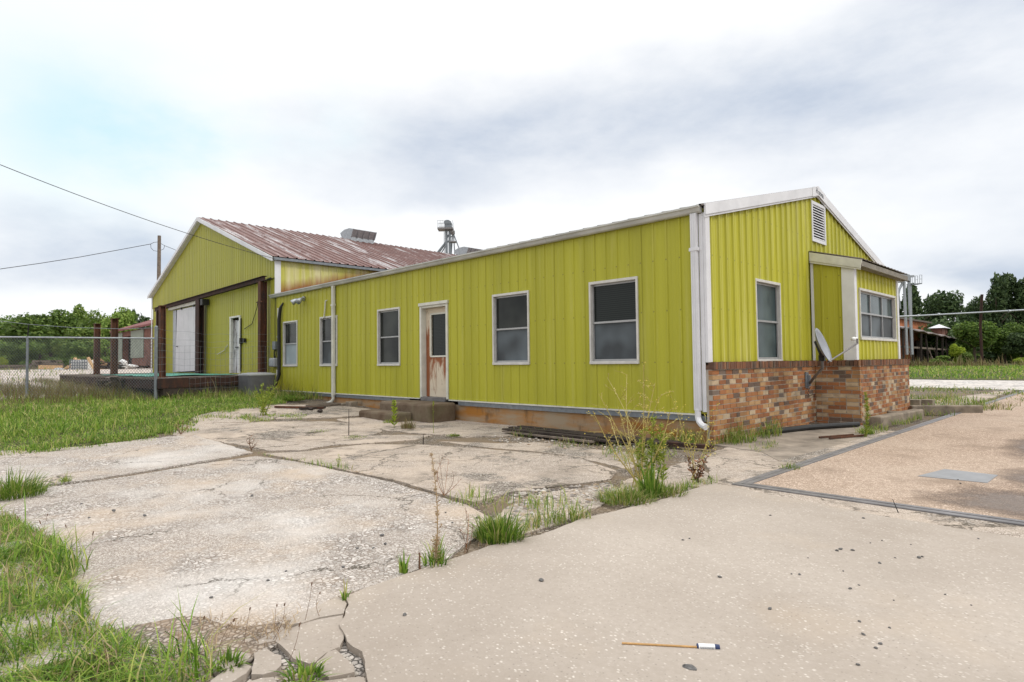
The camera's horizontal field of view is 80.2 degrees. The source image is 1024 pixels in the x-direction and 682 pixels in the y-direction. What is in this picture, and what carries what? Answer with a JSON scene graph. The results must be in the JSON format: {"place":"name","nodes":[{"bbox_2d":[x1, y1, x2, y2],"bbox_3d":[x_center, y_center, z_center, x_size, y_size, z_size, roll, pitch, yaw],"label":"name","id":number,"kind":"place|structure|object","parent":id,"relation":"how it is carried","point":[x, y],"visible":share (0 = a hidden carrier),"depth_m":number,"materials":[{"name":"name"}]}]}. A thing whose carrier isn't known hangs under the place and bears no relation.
{"place":"outdoors","nodes":[
{"label":"outdoors","id":0,"kind":"place"},
{"bbox_2d":[0,368,152,400],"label":"yard","id":1,"kind":"structure","parent":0,"point":[67,371],"depth_m":38.56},
{"bbox_2d":[0,343,25,364],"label":"bush","id":2,"kind":"object","parent":1,"relation":"on","point":[9,351],"visible":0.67,"depth_m":78.61,"materials":[{"name":"green plant"}]},
{"bbox_2d":[0,312,63,355],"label":"tree","id":3,"kind":"object","parent":1,"relation":"on","point":[36,320],"visible":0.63,"depth_m":89.94,"materials":[{"name":"green plant"}]},
{"bbox_2d":[18,342,62,364],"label":"bush","id":4,"kind":"object","parent":1,"relation":"on","point":[35,355],"visible":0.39,"depth_m":78.87,"materials":[{"name":"green plant"}]},
{"bbox_2d":[16,309,76,358],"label":"tree","id":5,"kind":"object","parent":1,"relation":"on","point":[53,314],"visible":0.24,"depth_m":94.50,"materials":[{"name":"green plant"}]},
{"bbox_2d":[48,310,89,357],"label":"tree","id":6,"kind":"object","parent":1,"relation":"on","point":[72,315],"visible":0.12,"depth_m":95.54,"materials":[{"name":"green plant"}]},
{"bbox_2d":[48,341,90,366],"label":"bush","id":7,"kind":"object","parent":1,"relation":"on","point":[80,353],"visible":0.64,"depth_m":76.74,"materials":[{"name":"green plant"}]},
{"bbox_2d":[49,325,106,359],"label":"bush","id":8,"kind":"object","parent":1,"relation":"on","point":[85,331],"visible":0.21,"depth_m":81.26,"materials":[{"name":"green plant"}]},
{"bbox_2d":[79,308,108,336],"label":"tree","id":9,"kind":"object","parent":1,"relation":"on","point":[91,320],"visible":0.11,"depth_m":98.34,"materials":[{"name":"green plant"}]},
{"bbox_2d":[86,339,109,362],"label":"bush","id":10,"kind":"object","parent":1,"relation":"on","point":[103,345],"visible":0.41,"depth_m":79.78,"materials":[{"name":"green plant"}]},
{"bbox_2d":[89,307,137,340],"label":"tree","id":11,"kind":"object","parent":1,"relation":"on","point":[125,317],"visible":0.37,"depth_m":96.55,"materials":[{"name":"green plant"}]},
{"bbox_2d":[110,319,152,367],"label":"brick shed","id":12,"kind":"structure","parent":1,"relation":"on","point":[143,333],"depth_m":55.87,"materials":[{"name":"red brick"}]},
{"bbox_2d":[0,372,327,412],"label":"grass","id":13,"kind":"structure","parent":1,"relation":"on","point":[52,394],"depth_m":16.23,"materials":[{"name":"green plant"}]},
{"bbox_2d":[147,217,481,388],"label":"warehouse","id":14,"kind":"structure","parent":1,"relation":"on","point":[195,265],"depth_m":23.17,"materials":[{"name":"yellow metal"}]},
{"bbox_2d":[175,307,194,371],"bbox_3d":[-13.563,-0.046,25.346,0.115,2.670,3.038,1,-3,-44],"label":"sliding door","id":15,"kind":"structure","parent":14,"relation":"in","point":[185,341],"depth_m":25.42,"materials":[{"name":"white metal"}]},
{"bbox_2d":[437,220,458,253],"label":"elevator tower","id":16,"kind":"structure","parent":1,"relation":"on","point":[448,229],"depth_m":91.78,"materials":[{"name":"grey metal"}]},
{"bbox_2d":[0,435,252,487],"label":"pavement","id":17,"kind":"structure","parent":0,"point":[97,462],"depth_m":7.98,"materials":[{"name":"concrete"}]},
{"bbox_2d":[0,493,300,681],"bbox_3d":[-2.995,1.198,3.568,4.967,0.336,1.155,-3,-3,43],"label":"grass","id":18,"kind":"structure","parent":0,"point":[59,597],"depth_m":2.66,"materials":[{"name":"green plant"}]},
{"bbox_2d":[0,383,309,455],"bbox_3d":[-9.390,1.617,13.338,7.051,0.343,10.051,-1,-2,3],"label":"ground","id":19,"kind":"structure","parent":0,"point":[80,443],"depth_m":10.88,"materials":[{"name":"green plant"}]},
{"bbox_2d":[158,329,273,395],"bbox_3d":[-8.400,0.624,17.531,0.023,1.847,3.855,-2,-2,26],"label":"wire fence","id":20,"kind":"object","parent":19,"relation":"on","point":[200,358],"visible":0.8,"depth_m":17.37,"materials":[{"name":"grey metal"}]},
{"bbox_2d":[238,372,275,394],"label":"concrete block","id":21,"kind":"structure","parent":19,"relation":"on","point":[251,380],"depth_m":17.36,"materials":[{"name":"concrete"}]},
{"bbox_2d":[99,616,290,681],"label":"ground","id":22,"kind":"structure","parent":0,"point":[251,644],"depth_m":2.69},
{"bbox_2d":[210,664,250,681],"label":"pavement","id":23,"kind":"structure","parent":0,"point":[241,674],"depth_m":2.35,"materials":[{"name":"concrete"}]},
{"bbox_2d":[214,652,250,669],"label":"pavement","id":24,"kind":"structure","parent":0,"point":[246,655],"depth_m":2.47,"materials":[{"name":"concrete"}]},
{"bbox_2d":[201,646,251,672],"bbox_3d":[-1.136,1.260,2.423,0.186,0.069,0.200,0,-2,-25],"label":"grass tuft","id":25,"kind":"object","parent":24,"relation":"on","point":[229,657],"visible":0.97,"depth_m":2.45,"materials":[{"name":"green plant"}]},
{"bbox_2d":[0,456,487,675],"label":"pavement","id":26,"kind":"structure","parent":0,"point":[222,537],"depth_m":4.29,"materials":[{"name":"concrete"}]},
{"bbox_2d":[0,461,53,500],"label":"grass tuft","id":27,"kind":"object","parent":26,"relation":"on","point":[14,488],"visible":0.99,"depth_m":5.70,"materials":[{"name":"green plant"}]},
{"bbox_2d":[251,648,280,679],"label":"pavement","id":28,"kind":"structure","parent":0,"point":[266,660],"depth_m":2.43,"materials":[{"name":"concrete"}]},
{"bbox_2d":[191,405,368,422],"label":"pavement","id":29,"kind":"structure","parent":0,"point":[331,412],"depth_m":13.48,"materials":[{"name":"concrete"}]},
{"bbox_2d":[254,380,277,415],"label":"weed","id":30,"kind":"object","parent":29,"relation":"on","point":[263,404],"visible":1,"depth_m":13.13,"materials":[{"name":"green plant"}]},
{"bbox_2d":[203,598,365,681],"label":"ground","id":31,"kind":"structure","parent":0,"point":[357,662],"depth_m":2.46,"materials":[{"name":"grey gravel"}]},
{"bbox_2d":[268,652,342,681],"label":"grass tuft","id":32,"kind":"object","parent":31,"relation":"on","point":[307,671],"visible":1,"depth_m":2.33,"materials":[{"name":"green plant"}]},
{"bbox_2d":[171,421,432,450],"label":"pavement","id":33,"kind":"structure","parent":0,"point":[287,436],"depth_m":10.35,"materials":[{"name":"concrete"}]},
{"bbox_2d":[275,615,343,667],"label":"pavement","id":34,"kind":"structure","parent":0,"point":[319,639],"depth_m":2.64,"materials":[{"name":"concrete"}]},
{"bbox_2d":[289,596,346,627],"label":"pavement","id":35,"kind":"structure","parent":0,"point":[335,606],"depth_m":2.93,"materials":[{"name":"concrete"}]},
{"bbox_2d":[315,649,354,680],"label":"pavement","id":36,"kind":"structure","parent":0,"point":[337,663],"depth_m":2.40,"materials":[{"name":"concrete"}]},
{"bbox_2d":[88,406,723,558],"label":"ground","id":37,"kind":"structure","parent":0,"point":[622,474],"depth_m":8.02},
{"bbox_2d":[359,400,455,422],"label":"concrete steps","id":38,"kind":"structure","parent":37,"relation":"on","point":[418,411],"depth_m":12.56,"materials":[{"name":"grey concrete"}]},
{"bbox_2d":[413,536,455,567],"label":"grass tuft","id":39,"kind":"object","parent":37,"relation":"on","point":[432,560],"visible":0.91,"depth_m":3.61,"materials":[{"name":"green plant"}]},
{"bbox_2d":[429,453,443,562],"bbox_3d":[-0.454,0.997,3.624,0.104,0.673,0.113,1,-3,-44],"label":"dead stalk","id":40,"kind":"object","parent":37,"relation":"on","point":[436,543],"visible":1,"depth_m":3.63,"materials":[{"name":"plant"}]},
{"bbox_2d":[463,499,544,544],"bbox_3d":[-0.125,1.194,4.106,0.577,0.292,0.601,1,-3,-44],"label":"grass tuft","id":41,"kind":"object","parent":37,"relation":"on","point":[502,534],"visible":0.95,"depth_m":4.06,"materials":[{"name":"green plant"}]},
{"bbox_2d":[43,394,998,531],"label":"grass","id":42,"kind":"structure","parent":37,"relation":"on","point":[573,513],"depth_m":5.25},
{"bbox_2d":[489,433,648,527],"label":"gravel","id":43,"kind":"structure","parent":37,"relation":"on","point":[587,499],"depth_m":5.59,"materials":[{"name":"grey gravel"}]},
{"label":"rotten board","id":44,"kind":"object","parent":43,"relation":"on","visible":0},
{"bbox_2d":[508,426,666,443],"bbox_3d":[1.032,1.450,9.456,0.120,0.025,3.117,1,-3,-42],"label":"rotten board","id":45,"kind":"object","parent":44,"relation":"on","point":[599,436],"visible":0.64,"depth_m":9.32,"materials":[{"name":"brown wood"}]},
{"bbox_2d":[589,482,665,506],"bbox_3d":[0.997,1.286,5.229,0.643,0.160,0.700,1,-3,-44],"label":"grass tuft","id":46,"kind":"object","parent":37,"relation":"on","point":[644,499],"visible":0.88,"depth_m":5.18,"materials":[{"name":"green plant"}]},
{"bbox_2d":[636,411,784,445],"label":"grass","id":47,"kind":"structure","parent":37,"relation":"on","point":[739,436],"depth_m":8.85,"materials":[{"name":"green plant"}]},
{"bbox_2d":[336,417,520,437],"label":"pavement","id":48,"kind":"structure","parent":0,"point":[469,429],"depth_m":11.32,"materials":[{"name":"concrete"}]},
{"bbox_2d":[502,430,596,442],"bbox_3d":[0.531,1.496,9.572,0.120,0.025,2.006,1,-3,-41],"label":"rotten board","id":49,"kind":"object","parent":48,"relation":"on","point":[549,436],"visible":1,"depth_m":9.42,"materials":[{"name":"brown wood"}]},
{"bbox_2d":[505,428,598,438],"bbox_3d":[0.582,1.461,9.617,0.120,0.025,1.902,1,-3,-44],"label":"rotten board","id":50,"kind":"object","parent":49,"relation":"on","point":[547,433],"visible":1,"depth_m":9.53,"materials":[{"name":"brown wood"}]},
{"bbox_2d":[263,444,615,504],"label":"pavement","id":51,"kind":"structure","parent":0,"point":[501,472],"depth_m":6.98,"materials":[{"name":"concrete"}]},
{"bbox_2d":[7,389,1016,445],"bbox_3d":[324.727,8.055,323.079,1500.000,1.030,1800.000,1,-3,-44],"label":"ground","id":52,"kind":"structure","parent":0,"point":[319,401],"depth_m":16.54,"materials":[{"name":"grey concrete"}]},
{"bbox_2d":[0,321,157,399],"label":"chain link fence","id":53,"kind":"object","parent":52,"relation":"on","point":[155,365],"visible":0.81,"depth_m":16.00,"materials":[{"name":"grey metal"}]},
{"bbox_2d":[59,373,238,398],"bbox_3d":[-13.180,1.660,22.405,3.671,0.849,15.264,1,-3,-44],"label":"loading dock","id":54,"kind":"object","parent":52,"relation":"on","point":[173,385],"visible":0.4,"depth_m":17.30,"materials":[{"name":"grey concrete"}]},
{"bbox_2d":[91,323,100,374],"bbox_3d":[-16.890,0.326,24.761,0.300,2.070,0.300,1,-3,-44],"label":"rusty post","id":55,"kind":"object","parent":54,"relation":"on","point":[97,333],"visible":0.79,"depth_m":24.74,"materials":[{"name":"metal"}]},
{"bbox_2d":[110,318,118,374],"bbox_3d":[-14.195,0.211,21.718,0.300,2.026,0.300,1,-3,-44],"label":"rusty post","id":56,"kind":"object","parent":54,"relation":"on","point":[114,349],"visible":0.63,"depth_m":21.70,"materials":[{"name":"metal"}]},
{"bbox_2d":[158,305,166,377],"bbox_3d":[-9.503,0.011,16.540,0.218,1.955,0.256,1,-3,-44],"label":"rusty post","id":57,"kind":"object","parent":54,"relation":"on","point":[162,335],"visible":0.91,"depth_m":16.53,"materials":[{"name":"metal"}]},
{"bbox_2d":[155,276,266,372],"bbox_3d":[-12.266,-0.302,23.868,0.230,3.150,12.582,1,-3,-44],"label":"canopy frame","id":58,"kind":"object","parent":54,"relation":"on","point":[262,319],"visible":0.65,"depth_m":21.82,"materials":[{"name":"metal"}]},
{"bbox_2d":[269,186,909,444],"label":"metal building","id":59,"kind":"structure","parent":52,"relation":"on","point":[729,305],"depth_m":11.04,"materials":[{"name":"yellow metal"}]},
{"bbox_2d":[275,303,283,385],"bbox_3d":[-7.353,0.172,18.471,0.337,2.756,1.002,-1,-2,19],"label":"refrigerant hose","id":60,"kind":"object","parent":59,"relation":"attached to","point":[279,344],"visible":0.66,"depth_m":18.86,"materials":[{"name":"black rubber"}]},
{"bbox_2d":[283,320,297,365],"bbox_3d":[-6.728,0.082,18.539,0.111,1.382,0.984,1,-3,-44],"label":"window","id":61,"kind":"structure","parent":59,"relation":"in","point":[290,328],"depth_m":18.63,"materials":[{"name":"glass"}]},
{"bbox_2d":[319,315,337,365],"bbox_3d":[-5.044,0.003,16.817,0.111,1.382,0.984,1,-3,-44],"label":"window","id":62,"kind":"structure","parent":59,"relation":"in","point":[325,323],"depth_m":16.97,"materials":[{"name":"glass"}]},
{"bbox_2d":[377,307,400,365],"bbox_3d":[-2.952,-0.097,14.676,0.111,1.382,0.974,1,-3,-44],"label":"window","id":63,"kind":"structure","parent":59,"relation":"in","point":[388,320],"depth_m":14.74,"materials":[{"name":"glass"}]},
{"bbox_2d":[426,307,445,396],"bbox_3d":[-1.621,0.245,13.449,0.060,1.970,0.870,1,-3,-44],"label":"door","id":64,"kind":"structure","parent":59,"relation":"in","point":[435,317],"depth_m":13.50,"materials":[{"name":"white metal"}]},
{"bbox_2d":[492,290,529,364],"bbox_3d":[-0.007,-0.236,11.663,0.111,1.382,1.004,1,-3,-44],"label":"window","id":65,"kind":"structure","parent":59,"relation":"in","point":[510,311],"depth_m":11.71,"materials":[{"name":"glass"}]},
{"bbox_2d":[588,276,639,363],"bbox_3d":[1.673,-0.316,9.945,0.111,1.382,0.974,1,-3,-44],"label":"window","id":66,"kind":"structure","parent":59,"relation":"in","point":[613,303],"depth_m":9.97,"materials":[{"name":"glass"}]},
{"bbox_2d":[755,278,782,360],"bbox_3d":[4.305,-0.331,10.278,1.004,1.372,0.111,1,-3,-44],"label":"window","id":67,"kind":"structure","parent":59,"relation":"in","point":[768,293],"depth_m":10.40,"materials":[{"name":"glass"}]},
{"bbox_2d":[805,328,857,399],"bbox_3d":[5.542,0.428,10.534,0.739,1.271,1.625,-1,-2,17],"label":"satellite dish","id":68,"kind":"object","parent":59,"relation":"attached to","point":[822,347],"visible":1,"depth_m":10.20,"materials":[{"name":"grey metal"}]},
{"bbox_2d":[858,288,896,341],"bbox_3d":[7.316,-0.490,12.194,2.424,0.972,0.111,1,-3,-44],"label":"window","id":69,"kind":"structure","parent":59,"relation":"in","point":[877,310],"depth_m":12.26,"materials":[{"name":"glass"}]},
{"bbox_2d":[732,390,1023,525],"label":"steel frame","id":70,"kind":"object","parent":52,"relation":"on","point":[749,482],"visible":0.41,"depth_m":5.48,"materials":[{"name":"grey metal"}]},
{"bbox_2d":[869,409,923,428],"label":"concrete curb","id":71,"kind":"structure","parent":52,"relation":"on","point":[884,419],"depth_m":11.13,"materials":[{"name":"grey concrete"}]},
{"bbox_2d":[909,405,982,415],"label":"concrete curb","id":72,"kind":"structure","parent":52,"relation":"on","point":[949,409],"depth_m":12.90,"materials":[{"name":"grey concrete"}]},
{"bbox_2d":[910,384,1023,419],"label":"weeds","id":73,"kind":"object","parent":52,"relation":"on","point":[959,401],"visible":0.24,"depth_m":16.95,"materials":[{"name":"green plant"}]},
{"bbox_2d":[964,296,985,322],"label":"tree","id":74,"kind":"object","parent":52,"relation":"on","point":[975,305],"visible":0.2,"depth_m":119.85,"materials":[{"name":"green plant"}]},
{"bbox_2d":[0,0,1023,320],"label":"sky","id":75,"kind":"structure","parent":0,"point":[506,121],"materials":[{"name":"white"}]},
{"bbox_2d":[440,441,649,468],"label":"pavement","id":76,"kind":"structure","parent":0,"point":[595,455],"depth_m":8.30,"materials":[{"name":"concrete"}]},
{"bbox_2d":[493,484,613,537],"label":"pavement","id":77,"kind":"structure","parent":0,"point":[597,504],"depth_m":5.14,"materials":[{"name":"concrete"}]},
{"bbox_2d":[609,459,708,504],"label":"pavement","id":78,"kind":"structure","parent":0,"point":[678,472],"depth_m":6.27,"materials":[{"name":"concrete"}]},
{"bbox_2d":[584,361,677,486],"bbox_3d":[1.135,0.790,5.829,0.962,1.207,0.635,0,-2,-6],"label":"weed","id":79,"kind":"object","parent":78,"relation":"on","point":[633,460],"visible":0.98,"depth_m":5.83,"materials":[{"name":"green plant"}]},
{"bbox_2d":[632,450,663,496],"bbox_3d":[1.230,1.158,5.416,0.344,0.424,0.313,0,-2,-25],"label":"grass tuft","id":80,"kind":"object","parent":78,"relation":"on","point":[651,482],"visible":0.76,"depth_m":5.37,"materials":[{"name":"green plant"}]},
{"bbox_2d":[633,414,669,483],"bbox_3d":[1.334,1.046,5.851,0.377,0.688,0.243,0,-2,-8],"label":"weed","id":81,"kind":"object","parent":78,"relation":"on","point":[660,455],"visible":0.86,"depth_m":5.84,"materials":[{"name":"green plant"}]},
{"bbox_2d":[632,481,690,498],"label":"grass tuft","id":82,"kind":"object","parent":78,"relation":"on","point":[670,492],"visible":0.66,"depth_m":5.38,"materials":[{"name":"green plant"}]},
{"bbox_2d":[667,395,719,478],"bbox_3d":[1.931,0.968,6.265,0.632,0.859,0.312,0,-2,-25],"label":"weed","id":83,"kind":"object","parent":78,"relation":"on","point":[697,438],"visible":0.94,"depth_m":6.23,"materials":[{"name":"brown plant"}]},
{"bbox_2d":[685,454,708,482],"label":"weed","id":84,"kind":"object","parent":78,"relation":"on","point":[698,473],"visible":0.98,"depth_m":5.98,"materials":[{"name":"brown plant"}]},
{"bbox_2d":[339,484,1023,681],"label":"pavement","id":85,"kind":"structure","parent":0,"point":[599,595],"depth_m":2.97,"materials":[{"name":"concrete"}]},
{"bbox_2d":[622,642,719,649],"bbox_3d":[0.658,1.265,2.529,0.397,0.024,0.025,-1,-2,7],"label":"rocket","id":86,"kind":"object","parent":85,"relation":"on","point":[706,646],"visible":1,"depth_m":2.52,"materials":[{"name":"brown wood"}]},
{"bbox_2d":[704,447,777,478],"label":"pavement","id":87,"kind":"structure","parent":0,"point":[724,461],"depth_m":7.20,"materials":[{"name":"concrete"}]},
{"bbox_2d":[715,424,889,460],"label":"pavement","id":88,"kind":"structure","parent":0,"point":[792,444],"depth_m":8.72,"materials":[{"name":"grey concrete"}]},
{"bbox_2d":[765,422,859,433],"bbox_3d":[5.013,1.448,10.168,2.193,0.096,0.187,0,-2,-25],"label":"black pipe","id":89,"kind":"object","parent":88,"relation":"on","point":[818,426],"visible":0.93,"depth_m":10.23,"materials":[{"name":"rubber"}]},
{"bbox_2d":[690,431,1023,537],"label":"pavement","id":90,"kind":"structure","parent":0,"point":[965,523],"depth_m":4.92,"materials":[{"name":"concrete"}]},
{"bbox_2d":[754,392,1023,519],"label":"driveway","id":91,"kind":"structure","parent":0,"point":[988,441],"depth_m":6.54,"materials":[{"name":"beige concrete"}]},
{"bbox_2d":[919,469,997,482],"bbox_3d":[4.462,1.349,6.082,0.620,0.019,0.559,1,-3,-44],"label":"cover plate","id":92,"kind":"object","parent":91,"relation":"on","point":[962,475],"visible":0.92,"depth_m":6.04,"materials":[{"name":"metal"}]},
{"bbox_2d":[909,379,1023,391],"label":"road","id":93,"kind":"structure","parent":0,"point":[1004,385],"depth_m":26.25,"materials":[{"name":"grey concrete"}]},
{"bbox_2d":[909,363,1023,380],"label":"lawn","id":94,"kind":"structure","parent":0,"point":[966,378],"depth_m":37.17,"materials":[{"name":"plant"}]},
{"bbox_2d":[900,283,928,320],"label":"tree","id":95,"kind":"object","parent":94,"relation":"on","point":[917,308],"visible":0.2,"depth_m":117.27,"materials":[{"name":"green plant"}]},
{"bbox_2d":[899,317,958,364],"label":"brick kiln building","id":96,"kind":"structure","parent":94,"relation":"on","point":[940,331],"depth_m":95.55,"materials":[{"name":"brown brick"}]},
{"bbox_2d":[898,274,921,354],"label":"bucket elevator","id":97,"kind":"object","parent":96,"relation":"attached to","point":[903,284],"visible":0.91,"depth_m":77.85,"materials":[{"name":"grey metal"}]},
{"bbox_2d":[924,290,977,327],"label":"tree","id":98,"kind":"object","parent":94,"relation":"on","point":[950,302],"visible":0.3,"depth_m":116.58,"materials":[{"name":"green plant"}]},
{"bbox_2d":[901,353,1023,409],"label":"weeds","id":99,"kind":"object","parent":94,"relation":"on","point":[923,363],"visible":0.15,"depth_m":74.35,"materials":[{"name":"green plant"}]},
{"bbox_2d":[907,316,1023,363],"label":"undergrowth","id":100,"kind":"object","parent":94,"relation":"on","point":[989,355],"visible":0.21,"depth_m":102.49,"materials":[{"name":"green plant"}]},
{"bbox_2d":[945,320,999,363],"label":"bush","id":101,"kind":"object","parent":94,"relation":"on","point":[968,332],"visible":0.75,"depth_m":95.35,"materials":[{"name":"green plant"}]},
{"bbox_2d":[979,294,983,364],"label":"rusty pole","id":102,"kind":"object","parent":94,"relation":"on","point":[980,327],"visible":0.79,"depth_m":74.83,"materials":[{"name":"metal"}]},
{"bbox_2d":[899,309,1023,316],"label":"overhead pipe","id":103,"kind":"object","parent":102,"relation":"attached to","point":[937,314],"visible":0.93,"depth_m":74.94,"materials":[{"name":"grey metal"}]},
{"bbox_2d":[983,272,1014,332],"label":"tree","id":104,"kind":"object","parent":94,"relation":"on","point":[996,299],"visible":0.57,"depth_m":111.65,"materials":[{"name":"green plant"}]},
{"bbox_2d":[979,322,1023,363],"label":"tree","id":105,"kind":"object","parent":94,"relation":"on","point":[1000,342],"visible":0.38,"depth_m":97.13,"materials":[{"name":"green plant"}]},
{"bbox_2d":[1001,332,1023,357],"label":"bush","id":106,"kind":"object","parent":94,"relation":"on","point":[1015,341],"visible":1,"depth_m":93.72,"materials":[{"name":"green plant"}]},
{"bbox_2d":[1003,272,1022,314],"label":"tree","id":107,"kind":"object","parent":94,"relation":"on","point":[1011,279],"visible":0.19,"depth_m":113.31,"materials":[{"name":"green plant"}]},
{"bbox_2d":[1011,277,1023,331],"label":"tree","id":108,"kind":"object","parent":94,"relation":"on","point":[1018,293],"visible":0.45,"depth_m":112.18,"materials":[{"name":"green plant"}]},
{"bbox_2d":[935,390,1014,404],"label":"pavement","id":109,"kind":"structure","parent":0,"point":[987,396],"depth_m":18.25,"materials":[{"name":"concrete"}]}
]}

